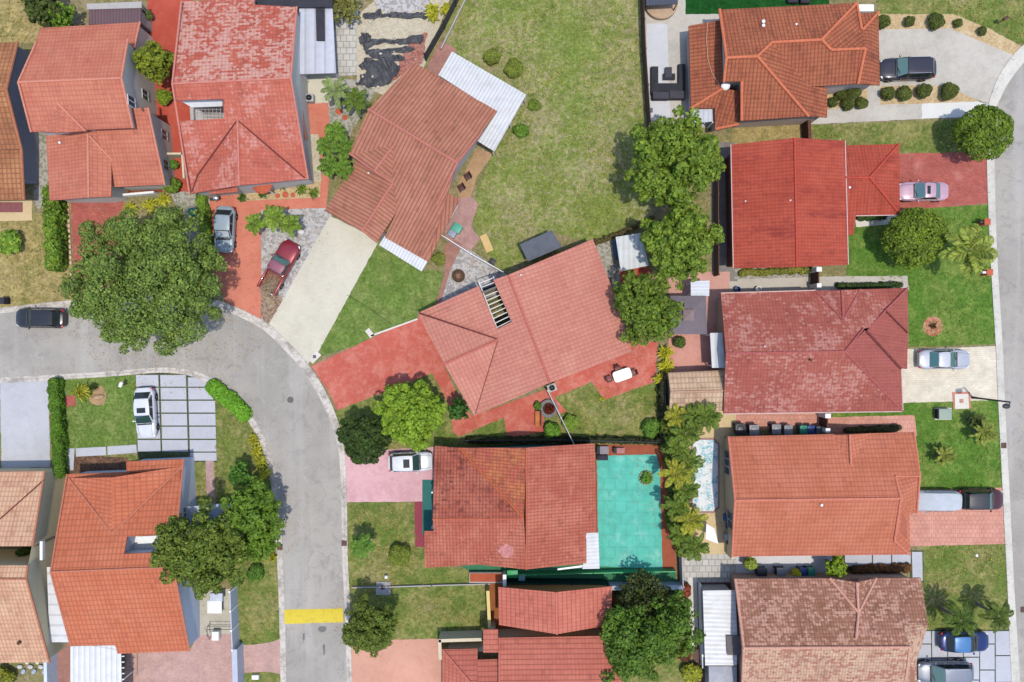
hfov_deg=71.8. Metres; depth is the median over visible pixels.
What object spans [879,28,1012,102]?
driveway
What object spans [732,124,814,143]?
lawn
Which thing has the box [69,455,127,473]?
mulch bed
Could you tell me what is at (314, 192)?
plant
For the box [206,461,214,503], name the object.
path
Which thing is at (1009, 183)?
road
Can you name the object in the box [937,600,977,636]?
palm tree
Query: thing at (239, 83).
house
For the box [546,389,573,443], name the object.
fence
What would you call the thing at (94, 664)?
pergola
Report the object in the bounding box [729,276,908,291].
path
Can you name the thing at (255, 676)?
stone block
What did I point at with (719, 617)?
corrugated roof
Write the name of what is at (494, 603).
side yard
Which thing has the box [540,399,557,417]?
ring planter
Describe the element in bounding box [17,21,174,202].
house
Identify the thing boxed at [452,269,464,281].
fire pit
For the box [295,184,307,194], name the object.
plant
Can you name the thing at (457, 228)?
storage box
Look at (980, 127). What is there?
broadleaf tree
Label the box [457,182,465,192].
garden chair
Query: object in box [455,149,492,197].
dirt strip
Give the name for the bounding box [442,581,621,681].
house
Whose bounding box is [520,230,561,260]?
shed
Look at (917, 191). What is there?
parked car
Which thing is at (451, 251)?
path
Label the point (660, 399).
hedge
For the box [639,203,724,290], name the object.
broadleaf tree
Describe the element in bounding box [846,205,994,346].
lawn
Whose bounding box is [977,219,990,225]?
mailbox
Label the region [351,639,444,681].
driveway
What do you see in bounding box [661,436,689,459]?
palm tree
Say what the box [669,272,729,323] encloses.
patio
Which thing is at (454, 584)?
wall
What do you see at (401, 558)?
shrub
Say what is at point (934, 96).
gravel bed
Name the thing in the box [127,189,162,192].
flower bed
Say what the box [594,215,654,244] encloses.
hedge
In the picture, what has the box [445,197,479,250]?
patio
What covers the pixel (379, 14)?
weed fabric
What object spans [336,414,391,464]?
broadleaf tree
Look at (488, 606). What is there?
garden wall
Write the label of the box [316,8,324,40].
roof strip
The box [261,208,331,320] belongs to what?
gravel bed
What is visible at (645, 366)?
patio
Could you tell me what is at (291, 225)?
palm tree
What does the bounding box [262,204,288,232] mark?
palm tree
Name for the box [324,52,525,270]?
house
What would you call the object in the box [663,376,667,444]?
fence
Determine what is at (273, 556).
plant
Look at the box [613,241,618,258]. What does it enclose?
storage box
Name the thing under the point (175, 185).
shrub
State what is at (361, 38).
weed fabric
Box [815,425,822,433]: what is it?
wheelie bin
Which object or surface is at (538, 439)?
hedge
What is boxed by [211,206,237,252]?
parked car
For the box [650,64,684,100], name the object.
sofa set
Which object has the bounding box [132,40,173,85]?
broadleaf tree
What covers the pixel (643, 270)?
patio
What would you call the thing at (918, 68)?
parked car
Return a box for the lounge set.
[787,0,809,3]
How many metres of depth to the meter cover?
67.92 m
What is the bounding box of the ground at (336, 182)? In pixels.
[0,0,1023,681]
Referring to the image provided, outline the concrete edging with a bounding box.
[365,318,417,337]
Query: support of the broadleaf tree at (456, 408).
on the ground at (336, 182)
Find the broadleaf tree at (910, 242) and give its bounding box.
[879,207,948,269]
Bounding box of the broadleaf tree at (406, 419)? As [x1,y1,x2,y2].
[371,379,446,451]
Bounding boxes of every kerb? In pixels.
[0,296,351,681]
[0,367,285,681]
[987,45,1023,681]
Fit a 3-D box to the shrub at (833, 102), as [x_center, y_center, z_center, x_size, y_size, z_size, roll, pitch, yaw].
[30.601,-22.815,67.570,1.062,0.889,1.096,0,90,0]
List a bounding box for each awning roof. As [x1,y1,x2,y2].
[299,8,339,82]
[705,333,724,367]
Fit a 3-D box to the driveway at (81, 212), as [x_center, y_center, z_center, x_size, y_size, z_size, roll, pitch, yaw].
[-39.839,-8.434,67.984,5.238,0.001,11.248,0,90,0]
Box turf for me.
[685,0,828,13]
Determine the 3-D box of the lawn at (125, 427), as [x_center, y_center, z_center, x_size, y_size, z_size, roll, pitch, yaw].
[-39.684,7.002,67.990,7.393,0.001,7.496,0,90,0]
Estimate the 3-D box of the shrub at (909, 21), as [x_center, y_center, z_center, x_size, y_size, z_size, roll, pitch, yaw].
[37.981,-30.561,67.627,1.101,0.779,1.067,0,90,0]
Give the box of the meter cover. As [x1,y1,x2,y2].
[309,351,320,363]
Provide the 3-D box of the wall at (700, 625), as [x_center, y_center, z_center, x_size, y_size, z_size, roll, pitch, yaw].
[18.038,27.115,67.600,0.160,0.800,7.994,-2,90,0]
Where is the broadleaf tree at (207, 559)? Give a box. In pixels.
[149,495,249,599]
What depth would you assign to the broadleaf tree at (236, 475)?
65.56 m
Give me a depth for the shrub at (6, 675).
67.01 m
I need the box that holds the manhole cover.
[287,397,292,402]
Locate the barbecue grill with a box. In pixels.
[210,194,220,201]
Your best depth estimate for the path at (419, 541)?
67.98 m
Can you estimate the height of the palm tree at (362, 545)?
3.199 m
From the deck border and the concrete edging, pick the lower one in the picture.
the deck border
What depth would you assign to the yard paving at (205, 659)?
67.98 m
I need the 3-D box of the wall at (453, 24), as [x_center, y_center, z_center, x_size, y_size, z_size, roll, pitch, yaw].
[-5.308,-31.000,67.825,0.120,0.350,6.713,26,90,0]
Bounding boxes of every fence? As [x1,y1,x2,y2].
[228,585,239,650]
[423,0,458,60]
[442,235,503,273]
[466,439,664,442]
[508,578,609,585]
[518,568,675,575]
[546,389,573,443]
[640,0,651,126]
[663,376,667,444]
[678,550,683,587]
[713,144,719,275]
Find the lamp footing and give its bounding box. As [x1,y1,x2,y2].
[952,392,970,408]
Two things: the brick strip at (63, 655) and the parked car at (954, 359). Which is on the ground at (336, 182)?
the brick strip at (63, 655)
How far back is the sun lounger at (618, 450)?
67.62 m
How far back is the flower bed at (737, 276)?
67.97 m
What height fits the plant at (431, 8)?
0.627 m
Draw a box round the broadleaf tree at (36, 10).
[20,0,66,26]
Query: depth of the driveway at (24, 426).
67.98 m
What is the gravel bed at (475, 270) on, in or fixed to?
on the ground at (336, 182)
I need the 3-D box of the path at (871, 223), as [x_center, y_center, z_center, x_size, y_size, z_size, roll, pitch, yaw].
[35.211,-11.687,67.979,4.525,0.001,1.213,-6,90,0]
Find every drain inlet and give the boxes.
[341,540,346,545]
[1001,443,1006,447]
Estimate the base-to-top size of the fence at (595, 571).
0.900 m
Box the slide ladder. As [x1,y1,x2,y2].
[723,514,727,544]
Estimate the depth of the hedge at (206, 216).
67.06 m
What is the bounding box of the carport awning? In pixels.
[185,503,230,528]
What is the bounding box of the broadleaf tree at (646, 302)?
[612,269,683,346]
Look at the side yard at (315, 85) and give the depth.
67.98 m
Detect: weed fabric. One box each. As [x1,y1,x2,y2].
[355,57,400,87]
[359,32,370,43]
[361,32,423,50]
[363,8,426,19]
[365,46,414,60]
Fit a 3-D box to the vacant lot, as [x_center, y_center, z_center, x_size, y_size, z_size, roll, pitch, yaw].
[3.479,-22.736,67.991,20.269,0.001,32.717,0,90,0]
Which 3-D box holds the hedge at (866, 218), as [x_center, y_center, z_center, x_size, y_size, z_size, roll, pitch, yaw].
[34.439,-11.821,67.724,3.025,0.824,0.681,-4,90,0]
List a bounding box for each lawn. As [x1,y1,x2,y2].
[0,0,42,42]
[0,200,74,307]
[0,408,0,455]
[61,375,136,451]
[66,453,136,471]
[195,399,282,644]
[244,672,280,681]
[319,241,443,355]
[335,373,658,450]
[347,501,487,639]
[608,582,690,681]
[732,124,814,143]
[813,120,974,152]
[832,400,1001,489]
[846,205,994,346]
[876,0,1023,43]
[922,544,1008,629]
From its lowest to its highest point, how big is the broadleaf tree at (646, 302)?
7.473 m
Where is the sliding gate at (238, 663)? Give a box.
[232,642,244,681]
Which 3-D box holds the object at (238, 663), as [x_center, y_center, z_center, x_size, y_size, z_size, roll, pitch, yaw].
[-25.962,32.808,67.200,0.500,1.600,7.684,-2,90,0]
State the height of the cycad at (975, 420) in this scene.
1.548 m
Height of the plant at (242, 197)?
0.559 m
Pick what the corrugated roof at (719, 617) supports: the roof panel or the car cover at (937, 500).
the roof panel
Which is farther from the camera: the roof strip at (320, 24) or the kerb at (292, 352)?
the kerb at (292, 352)
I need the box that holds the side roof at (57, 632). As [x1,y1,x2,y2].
[47,567,67,641]
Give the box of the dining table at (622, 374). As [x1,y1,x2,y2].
[613,368,631,381]
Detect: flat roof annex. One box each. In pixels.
[255,0,337,18]
[705,665,736,681]
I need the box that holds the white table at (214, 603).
[207,592,223,612]
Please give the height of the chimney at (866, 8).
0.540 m
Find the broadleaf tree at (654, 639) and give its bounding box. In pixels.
[599,589,705,681]
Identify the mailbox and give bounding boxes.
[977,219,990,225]
[979,269,992,275]
[997,16,1008,23]
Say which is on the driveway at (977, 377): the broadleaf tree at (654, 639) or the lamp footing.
the lamp footing
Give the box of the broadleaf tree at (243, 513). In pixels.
[219,476,286,542]
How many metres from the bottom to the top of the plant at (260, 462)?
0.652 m
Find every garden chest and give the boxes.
[507,568,517,577]
[519,574,524,580]
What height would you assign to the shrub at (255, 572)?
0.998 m
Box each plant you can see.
[71,378,90,401]
[89,384,96,390]
[122,200,137,215]
[140,198,158,215]
[155,192,170,206]
[237,193,248,202]
[246,432,259,445]
[251,443,262,457]
[255,454,268,469]
[259,467,272,479]
[269,553,276,561]
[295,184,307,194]
[306,187,319,199]
[424,1,439,14]
[424,12,438,22]
[440,2,449,14]
[545,404,554,413]
[652,371,667,383]
[656,357,674,373]
[657,345,674,359]
[929,321,936,328]
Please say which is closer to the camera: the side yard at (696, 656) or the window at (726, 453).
the window at (726, 453)
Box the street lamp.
[971,396,1010,408]
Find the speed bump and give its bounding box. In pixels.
[284,608,342,623]
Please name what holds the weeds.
on the vacant lot
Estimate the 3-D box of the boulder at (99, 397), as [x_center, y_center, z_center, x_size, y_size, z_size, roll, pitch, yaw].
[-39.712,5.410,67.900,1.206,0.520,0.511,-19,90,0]
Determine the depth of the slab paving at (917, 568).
67.95 m
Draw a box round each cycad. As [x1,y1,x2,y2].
[933,446,956,466]
[966,412,985,430]
[969,420,998,446]
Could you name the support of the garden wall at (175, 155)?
on the patio at (165, 13)
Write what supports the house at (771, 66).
on the ground at (336, 182)
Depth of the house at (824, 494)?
64.28 m
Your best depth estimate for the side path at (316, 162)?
67.98 m
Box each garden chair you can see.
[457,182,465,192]
[463,171,471,180]
[489,258,495,264]
[606,375,611,382]
[614,365,620,370]
[631,369,637,375]
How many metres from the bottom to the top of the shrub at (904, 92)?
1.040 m
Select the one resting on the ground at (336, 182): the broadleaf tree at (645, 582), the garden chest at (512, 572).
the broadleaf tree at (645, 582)
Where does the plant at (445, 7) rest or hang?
on the ground at (336, 182)
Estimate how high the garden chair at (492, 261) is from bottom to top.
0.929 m
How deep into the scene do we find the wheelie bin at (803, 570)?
67.04 m
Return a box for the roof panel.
[726,636,739,654]
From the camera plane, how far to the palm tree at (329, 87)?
64.59 m
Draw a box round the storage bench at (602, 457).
[597,455,607,459]
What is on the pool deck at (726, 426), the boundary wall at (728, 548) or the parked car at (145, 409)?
the boundary wall at (728, 548)
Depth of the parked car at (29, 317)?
66.71 m
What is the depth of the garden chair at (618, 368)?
67.54 m
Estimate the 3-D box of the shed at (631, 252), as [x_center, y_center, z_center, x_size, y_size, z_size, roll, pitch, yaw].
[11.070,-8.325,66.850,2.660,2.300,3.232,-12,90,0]
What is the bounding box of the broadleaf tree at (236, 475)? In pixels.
[227,459,249,486]
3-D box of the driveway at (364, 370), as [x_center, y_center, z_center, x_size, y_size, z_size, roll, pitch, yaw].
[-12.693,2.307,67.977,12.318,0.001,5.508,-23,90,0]
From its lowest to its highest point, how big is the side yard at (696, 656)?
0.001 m
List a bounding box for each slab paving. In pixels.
[66,375,216,469]
[845,552,922,580]
[917,631,1010,681]
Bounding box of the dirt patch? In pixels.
[260,291,282,323]
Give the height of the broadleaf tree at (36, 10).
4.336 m
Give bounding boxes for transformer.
[934,408,951,419]
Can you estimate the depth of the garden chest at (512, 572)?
67.02 m
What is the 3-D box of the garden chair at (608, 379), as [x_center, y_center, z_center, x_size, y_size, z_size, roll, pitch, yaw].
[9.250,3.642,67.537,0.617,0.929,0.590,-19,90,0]
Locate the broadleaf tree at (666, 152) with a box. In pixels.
[623,104,726,213]
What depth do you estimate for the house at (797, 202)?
64.08 m
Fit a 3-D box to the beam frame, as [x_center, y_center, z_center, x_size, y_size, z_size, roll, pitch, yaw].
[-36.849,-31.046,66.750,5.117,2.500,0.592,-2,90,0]
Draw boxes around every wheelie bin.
[732,423,745,434]
[746,424,758,434]
[755,566,766,575]
[768,423,780,433]
[773,566,785,575]
[781,424,792,434]
[796,425,806,433]
[796,566,806,575]
[804,565,814,575]
[806,425,814,433]
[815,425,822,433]
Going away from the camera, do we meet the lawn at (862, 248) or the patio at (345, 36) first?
the patio at (345, 36)
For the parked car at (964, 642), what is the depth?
66.93 m
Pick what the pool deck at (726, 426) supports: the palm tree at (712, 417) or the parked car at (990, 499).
the palm tree at (712, 417)
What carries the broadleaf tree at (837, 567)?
on the ground at (336, 182)
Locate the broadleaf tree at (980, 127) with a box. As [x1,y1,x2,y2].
[949,103,1013,161]
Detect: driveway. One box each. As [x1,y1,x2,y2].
[0,380,49,467]
[71,201,123,294]
[210,174,328,319]
[269,216,377,362]
[311,317,444,409]
[345,447,434,501]
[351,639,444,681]
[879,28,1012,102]
[899,152,987,210]
[902,346,997,402]
[910,488,1004,545]
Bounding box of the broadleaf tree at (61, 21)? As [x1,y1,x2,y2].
[47,2,75,26]
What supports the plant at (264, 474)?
on the lawn at (264, 604)
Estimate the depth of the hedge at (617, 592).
67.07 m
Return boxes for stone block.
[252,674,258,679]
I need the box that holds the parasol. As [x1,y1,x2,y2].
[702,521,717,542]
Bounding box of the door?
[935,409,938,418]
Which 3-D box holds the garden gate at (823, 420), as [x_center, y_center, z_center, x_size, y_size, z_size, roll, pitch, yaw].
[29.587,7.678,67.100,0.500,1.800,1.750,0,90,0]
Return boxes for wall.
[43,653,57,681]
[123,191,157,196]
[166,153,185,179]
[352,583,489,587]
[438,630,482,659]
[441,0,465,49]
[486,585,490,626]
[608,581,682,589]
[698,582,703,667]
[726,532,732,558]
[802,120,811,138]
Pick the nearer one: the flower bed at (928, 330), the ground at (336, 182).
the flower bed at (928, 330)
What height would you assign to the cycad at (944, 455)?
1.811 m
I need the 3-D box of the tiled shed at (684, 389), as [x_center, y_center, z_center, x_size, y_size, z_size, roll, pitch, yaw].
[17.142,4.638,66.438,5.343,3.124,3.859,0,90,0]
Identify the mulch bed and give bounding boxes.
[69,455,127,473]
[89,386,105,404]
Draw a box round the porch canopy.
[253,184,275,194]
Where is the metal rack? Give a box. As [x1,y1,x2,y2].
[206,624,229,640]
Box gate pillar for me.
[503,570,505,586]
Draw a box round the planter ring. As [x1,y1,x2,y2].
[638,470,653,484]
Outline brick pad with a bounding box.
[64,395,75,406]
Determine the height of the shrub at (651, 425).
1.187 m
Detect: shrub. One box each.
[0,229,21,254]
[0,665,15,681]
[15,547,30,556]
[142,9,152,19]
[156,88,173,105]
[162,177,181,193]
[169,159,179,169]
[246,563,263,580]
[388,543,410,566]
[431,252,445,265]
[483,48,500,65]
[504,57,523,77]
[512,123,528,137]
[528,98,540,110]
[534,401,541,409]
[544,421,560,438]
[562,414,578,430]
[640,418,659,438]
[673,336,685,348]
[677,647,691,661]
[681,663,702,681]
[682,583,690,597]
[743,557,757,570]
[791,568,800,575]
[827,96,837,106]
[836,89,846,100]
[841,97,854,110]
[845,88,861,98]
[856,96,868,108]
[879,14,890,28]
[880,86,894,100]
[896,85,911,100]
[904,15,915,26]
[916,83,932,98]
[928,12,945,30]
[940,82,959,100]
[953,18,962,27]
[977,26,986,35]
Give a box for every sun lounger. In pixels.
[597,446,608,453]
[613,447,624,452]
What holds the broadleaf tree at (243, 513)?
on the ground at (336, 182)
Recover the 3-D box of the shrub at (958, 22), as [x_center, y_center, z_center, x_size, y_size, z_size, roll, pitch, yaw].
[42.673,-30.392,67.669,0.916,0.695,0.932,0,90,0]
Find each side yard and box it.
[171,191,209,263]
[200,589,230,634]
[308,73,336,102]
[462,565,676,583]
[490,583,615,636]
[596,238,619,287]
[666,392,678,580]
[693,582,730,681]
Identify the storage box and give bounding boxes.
[0,297,10,303]
[447,228,456,238]
[451,222,462,233]
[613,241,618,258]
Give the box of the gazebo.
[668,296,706,333]
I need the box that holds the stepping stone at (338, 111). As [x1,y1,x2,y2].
[335,108,341,114]
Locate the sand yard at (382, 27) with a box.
[356,0,448,94]
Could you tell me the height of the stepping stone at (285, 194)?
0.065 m
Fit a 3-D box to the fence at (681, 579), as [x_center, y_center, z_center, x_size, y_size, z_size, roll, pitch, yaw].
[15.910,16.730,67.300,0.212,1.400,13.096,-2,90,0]
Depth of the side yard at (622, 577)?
67.97 m
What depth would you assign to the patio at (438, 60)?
67.98 m
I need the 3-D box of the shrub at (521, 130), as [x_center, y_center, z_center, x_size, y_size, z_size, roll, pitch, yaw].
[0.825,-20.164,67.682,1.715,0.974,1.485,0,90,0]
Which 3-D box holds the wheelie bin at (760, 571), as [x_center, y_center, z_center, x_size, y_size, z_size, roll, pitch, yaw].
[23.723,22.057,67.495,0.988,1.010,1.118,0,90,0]
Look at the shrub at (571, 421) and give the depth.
67.17 m
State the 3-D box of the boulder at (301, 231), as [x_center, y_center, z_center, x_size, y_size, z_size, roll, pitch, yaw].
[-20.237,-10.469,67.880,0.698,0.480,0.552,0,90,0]
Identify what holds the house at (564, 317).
on the ground at (336, 182)
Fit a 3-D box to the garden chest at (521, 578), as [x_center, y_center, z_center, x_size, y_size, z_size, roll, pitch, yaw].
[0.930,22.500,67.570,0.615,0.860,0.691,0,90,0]
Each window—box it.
[127,94,135,108]
[141,88,148,101]
[161,128,167,141]
[162,159,169,171]
[724,449,729,475]
[727,509,732,529]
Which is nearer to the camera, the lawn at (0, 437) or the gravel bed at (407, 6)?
the gravel bed at (407, 6)
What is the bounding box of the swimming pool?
[691,438,719,512]
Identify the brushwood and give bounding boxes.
[254,272,279,297]
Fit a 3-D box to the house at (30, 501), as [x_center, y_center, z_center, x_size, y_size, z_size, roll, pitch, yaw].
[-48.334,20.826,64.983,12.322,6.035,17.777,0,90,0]
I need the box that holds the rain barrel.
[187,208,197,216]
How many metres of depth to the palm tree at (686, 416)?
64.81 m
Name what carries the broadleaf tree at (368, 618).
on the ground at (336, 182)
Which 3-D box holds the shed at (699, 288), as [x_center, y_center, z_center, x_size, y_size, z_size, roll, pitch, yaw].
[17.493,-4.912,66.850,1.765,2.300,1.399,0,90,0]
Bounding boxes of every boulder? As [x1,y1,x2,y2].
[92,394,103,399]
[298,229,304,234]
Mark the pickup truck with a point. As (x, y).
(284, 258)
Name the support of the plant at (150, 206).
on the ground at (336, 182)
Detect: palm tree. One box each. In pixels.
[245,213,265,235]
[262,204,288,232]
[279,215,302,237]
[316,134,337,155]
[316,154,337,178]
[320,76,350,109]
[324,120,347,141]
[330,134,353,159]
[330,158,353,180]
[341,87,372,115]
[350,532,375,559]
[656,458,694,490]
[659,492,691,521]
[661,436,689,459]
[664,404,688,428]
[667,521,691,547]
[669,420,704,449]
[672,476,700,499]
[673,502,708,535]
[674,446,705,475]
[677,531,709,560]
[680,404,707,430]
[689,401,722,432]
[937,223,997,278]
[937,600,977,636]
[975,599,1013,632]
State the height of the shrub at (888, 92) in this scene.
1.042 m
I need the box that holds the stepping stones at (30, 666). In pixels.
[17,662,43,673]
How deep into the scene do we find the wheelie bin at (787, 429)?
67.04 m
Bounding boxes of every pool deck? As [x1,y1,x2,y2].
[597,454,661,568]
[681,411,735,554]
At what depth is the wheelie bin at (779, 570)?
67.04 m
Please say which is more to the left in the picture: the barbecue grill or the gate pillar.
the barbecue grill
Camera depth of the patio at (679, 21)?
67.98 m
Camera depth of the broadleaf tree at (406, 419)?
63.46 m
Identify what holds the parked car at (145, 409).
on the slab paving at (181, 419)
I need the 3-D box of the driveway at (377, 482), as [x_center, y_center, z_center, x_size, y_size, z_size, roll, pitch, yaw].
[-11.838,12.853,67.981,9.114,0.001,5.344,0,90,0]
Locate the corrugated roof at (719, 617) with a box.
[701,584,736,664]
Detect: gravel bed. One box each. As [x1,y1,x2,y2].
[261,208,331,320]
[323,79,373,157]
[374,0,429,12]
[442,248,506,301]
[827,85,977,109]
[878,14,1021,54]
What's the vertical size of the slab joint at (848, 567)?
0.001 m
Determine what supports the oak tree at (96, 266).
on the ground at (336, 182)
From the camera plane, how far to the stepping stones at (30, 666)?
67.78 m
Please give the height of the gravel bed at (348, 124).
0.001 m
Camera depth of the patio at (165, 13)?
67.98 m
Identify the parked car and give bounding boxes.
[16,306,66,329]
[132,387,159,437]
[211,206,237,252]
[388,450,432,473]
[880,55,935,82]
[900,179,947,201]
[917,348,969,370]
[917,658,973,681]
[938,629,988,654]
[957,488,1002,511]
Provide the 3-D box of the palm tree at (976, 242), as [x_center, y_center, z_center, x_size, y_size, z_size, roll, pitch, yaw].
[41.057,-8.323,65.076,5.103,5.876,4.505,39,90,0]
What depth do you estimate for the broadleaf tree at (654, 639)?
63.04 m
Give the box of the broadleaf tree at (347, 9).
[333,0,361,23]
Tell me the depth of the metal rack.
67.30 m
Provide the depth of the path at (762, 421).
67.98 m
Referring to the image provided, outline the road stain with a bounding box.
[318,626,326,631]
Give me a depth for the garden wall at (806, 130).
66.83 m
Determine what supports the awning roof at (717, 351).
on the patio at (693, 354)
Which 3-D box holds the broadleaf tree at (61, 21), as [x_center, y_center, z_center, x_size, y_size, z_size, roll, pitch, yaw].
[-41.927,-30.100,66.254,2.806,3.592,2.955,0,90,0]
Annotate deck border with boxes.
[595,444,675,569]
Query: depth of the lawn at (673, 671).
67.99 m
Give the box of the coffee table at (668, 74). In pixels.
[663,67,674,79]
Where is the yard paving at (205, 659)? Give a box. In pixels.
[124,634,279,681]
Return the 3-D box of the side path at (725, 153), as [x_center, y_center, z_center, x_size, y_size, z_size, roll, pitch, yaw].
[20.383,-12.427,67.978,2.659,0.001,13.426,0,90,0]
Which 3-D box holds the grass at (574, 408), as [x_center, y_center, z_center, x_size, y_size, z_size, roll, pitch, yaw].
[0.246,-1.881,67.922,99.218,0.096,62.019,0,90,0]
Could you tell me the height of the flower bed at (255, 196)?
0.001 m
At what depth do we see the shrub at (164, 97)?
66.85 m
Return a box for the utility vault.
[376,581,390,594]
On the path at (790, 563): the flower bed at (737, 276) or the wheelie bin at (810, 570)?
the wheelie bin at (810, 570)
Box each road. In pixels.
[0,303,346,681]
[995,63,1023,681]
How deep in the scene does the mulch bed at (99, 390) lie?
67.98 m
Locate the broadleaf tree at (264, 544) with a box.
[240,526,281,562]
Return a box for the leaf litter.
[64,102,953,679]
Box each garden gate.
[809,267,821,288]
[817,413,830,431]
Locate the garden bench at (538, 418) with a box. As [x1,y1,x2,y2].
[535,411,541,425]
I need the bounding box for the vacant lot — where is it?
[443,0,653,272]
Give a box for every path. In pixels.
[34,132,48,208]
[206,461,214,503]
[308,103,329,157]
[311,134,321,181]
[414,501,423,546]
[432,366,595,436]
[436,240,461,304]
[688,577,697,645]
[711,142,737,280]
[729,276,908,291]
[736,413,818,429]
[736,555,831,572]
[811,86,921,123]
[827,415,916,435]
[855,216,897,226]
[922,101,987,118]
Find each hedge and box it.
[41,183,67,272]
[46,377,68,478]
[195,193,215,256]
[205,378,252,422]
[465,435,661,445]
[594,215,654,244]
[612,590,678,595]
[657,379,666,441]
[659,408,695,557]
[738,267,811,276]
[835,281,903,288]
[843,424,901,432]
[850,562,911,573]
[856,216,887,221]
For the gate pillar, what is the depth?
66.34 m
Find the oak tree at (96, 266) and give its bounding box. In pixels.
[57,205,227,356]
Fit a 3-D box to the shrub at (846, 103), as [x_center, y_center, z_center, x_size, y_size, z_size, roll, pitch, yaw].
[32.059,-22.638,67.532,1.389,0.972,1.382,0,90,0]
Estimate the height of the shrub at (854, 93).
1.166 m
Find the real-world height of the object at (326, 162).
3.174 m
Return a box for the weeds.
[484,4,642,236]
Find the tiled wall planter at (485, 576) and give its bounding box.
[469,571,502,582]
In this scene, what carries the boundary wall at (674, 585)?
on the side yard at (622, 577)
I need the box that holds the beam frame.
[86,1,153,18]
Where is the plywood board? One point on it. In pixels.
(485, 240)
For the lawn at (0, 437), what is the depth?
67.99 m
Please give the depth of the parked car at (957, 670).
66.74 m
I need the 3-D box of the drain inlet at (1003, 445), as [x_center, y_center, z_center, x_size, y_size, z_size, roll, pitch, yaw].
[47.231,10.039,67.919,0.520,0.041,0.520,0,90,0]
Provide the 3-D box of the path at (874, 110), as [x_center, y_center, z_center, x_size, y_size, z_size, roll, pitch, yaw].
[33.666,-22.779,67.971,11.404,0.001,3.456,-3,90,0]
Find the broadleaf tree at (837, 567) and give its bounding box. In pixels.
[825,555,847,576]
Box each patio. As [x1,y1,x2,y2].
[0,200,31,220]
[147,0,192,191]
[308,1,357,75]
[427,42,456,75]
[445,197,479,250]
[555,340,657,398]
[620,267,649,282]
[645,0,718,127]
[646,23,669,122]
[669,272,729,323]
[669,324,717,371]
[683,554,735,582]
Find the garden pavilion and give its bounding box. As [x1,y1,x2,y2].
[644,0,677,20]
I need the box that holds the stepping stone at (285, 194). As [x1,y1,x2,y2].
[282,191,288,197]
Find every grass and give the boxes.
[0,0,1023,642]
[64,208,1001,487]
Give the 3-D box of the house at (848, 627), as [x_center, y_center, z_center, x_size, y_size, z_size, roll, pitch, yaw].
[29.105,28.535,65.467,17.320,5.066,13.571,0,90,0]
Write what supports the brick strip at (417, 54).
on the sand yard at (382, 27)
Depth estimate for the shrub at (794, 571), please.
67.11 m
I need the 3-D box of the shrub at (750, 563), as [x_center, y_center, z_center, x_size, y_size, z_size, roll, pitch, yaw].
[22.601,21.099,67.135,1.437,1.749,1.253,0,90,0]
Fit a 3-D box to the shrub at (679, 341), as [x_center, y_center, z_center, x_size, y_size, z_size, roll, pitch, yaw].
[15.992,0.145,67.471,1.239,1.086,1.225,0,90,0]
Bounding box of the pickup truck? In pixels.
[257,239,300,295]
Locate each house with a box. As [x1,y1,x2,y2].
[0,41,38,200]
[0,468,66,662]
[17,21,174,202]
[50,457,199,653]
[171,0,313,196]
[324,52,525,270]
[418,239,631,415]
[422,443,599,569]
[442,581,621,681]
[686,1,879,131]
[717,287,908,413]
[724,432,920,556]
[725,137,899,267]
[730,572,927,681]
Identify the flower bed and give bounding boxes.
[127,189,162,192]
[238,181,320,200]
[734,266,819,278]
[923,316,942,335]
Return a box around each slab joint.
[135,373,216,461]
[832,550,923,581]
[919,629,1009,681]
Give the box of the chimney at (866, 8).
[859,4,873,12]
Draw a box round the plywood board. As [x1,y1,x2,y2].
[480,234,492,252]
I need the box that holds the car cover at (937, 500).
[918,490,961,510]
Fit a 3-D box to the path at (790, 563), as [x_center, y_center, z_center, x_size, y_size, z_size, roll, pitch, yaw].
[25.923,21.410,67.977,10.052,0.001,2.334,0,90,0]
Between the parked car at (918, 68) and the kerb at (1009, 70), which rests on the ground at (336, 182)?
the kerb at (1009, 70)
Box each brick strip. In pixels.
[57,642,69,681]
[391,32,427,81]
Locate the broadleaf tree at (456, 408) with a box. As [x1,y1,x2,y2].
[448,397,468,419]
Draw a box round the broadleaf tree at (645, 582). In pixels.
[611,568,670,632]
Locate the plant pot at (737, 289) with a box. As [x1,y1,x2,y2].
[734,286,740,291]
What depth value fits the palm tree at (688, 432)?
64.45 m
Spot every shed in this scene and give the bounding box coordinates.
[89,8,151,31]
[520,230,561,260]
[616,233,648,270]
[666,370,724,410]
[686,281,709,295]
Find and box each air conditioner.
[306,94,314,103]
[546,382,556,392]
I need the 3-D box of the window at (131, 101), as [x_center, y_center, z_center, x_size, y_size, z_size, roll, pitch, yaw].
[-32.752,-20.629,60.880,0.100,1.200,0.925,-5,90,0]
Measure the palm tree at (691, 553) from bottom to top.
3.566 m
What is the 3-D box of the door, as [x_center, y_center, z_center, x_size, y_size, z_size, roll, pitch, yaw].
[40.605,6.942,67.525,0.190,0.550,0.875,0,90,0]
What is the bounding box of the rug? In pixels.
[0,202,22,211]
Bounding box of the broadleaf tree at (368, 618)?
[341,592,398,657]
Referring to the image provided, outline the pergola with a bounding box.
[70,645,133,681]

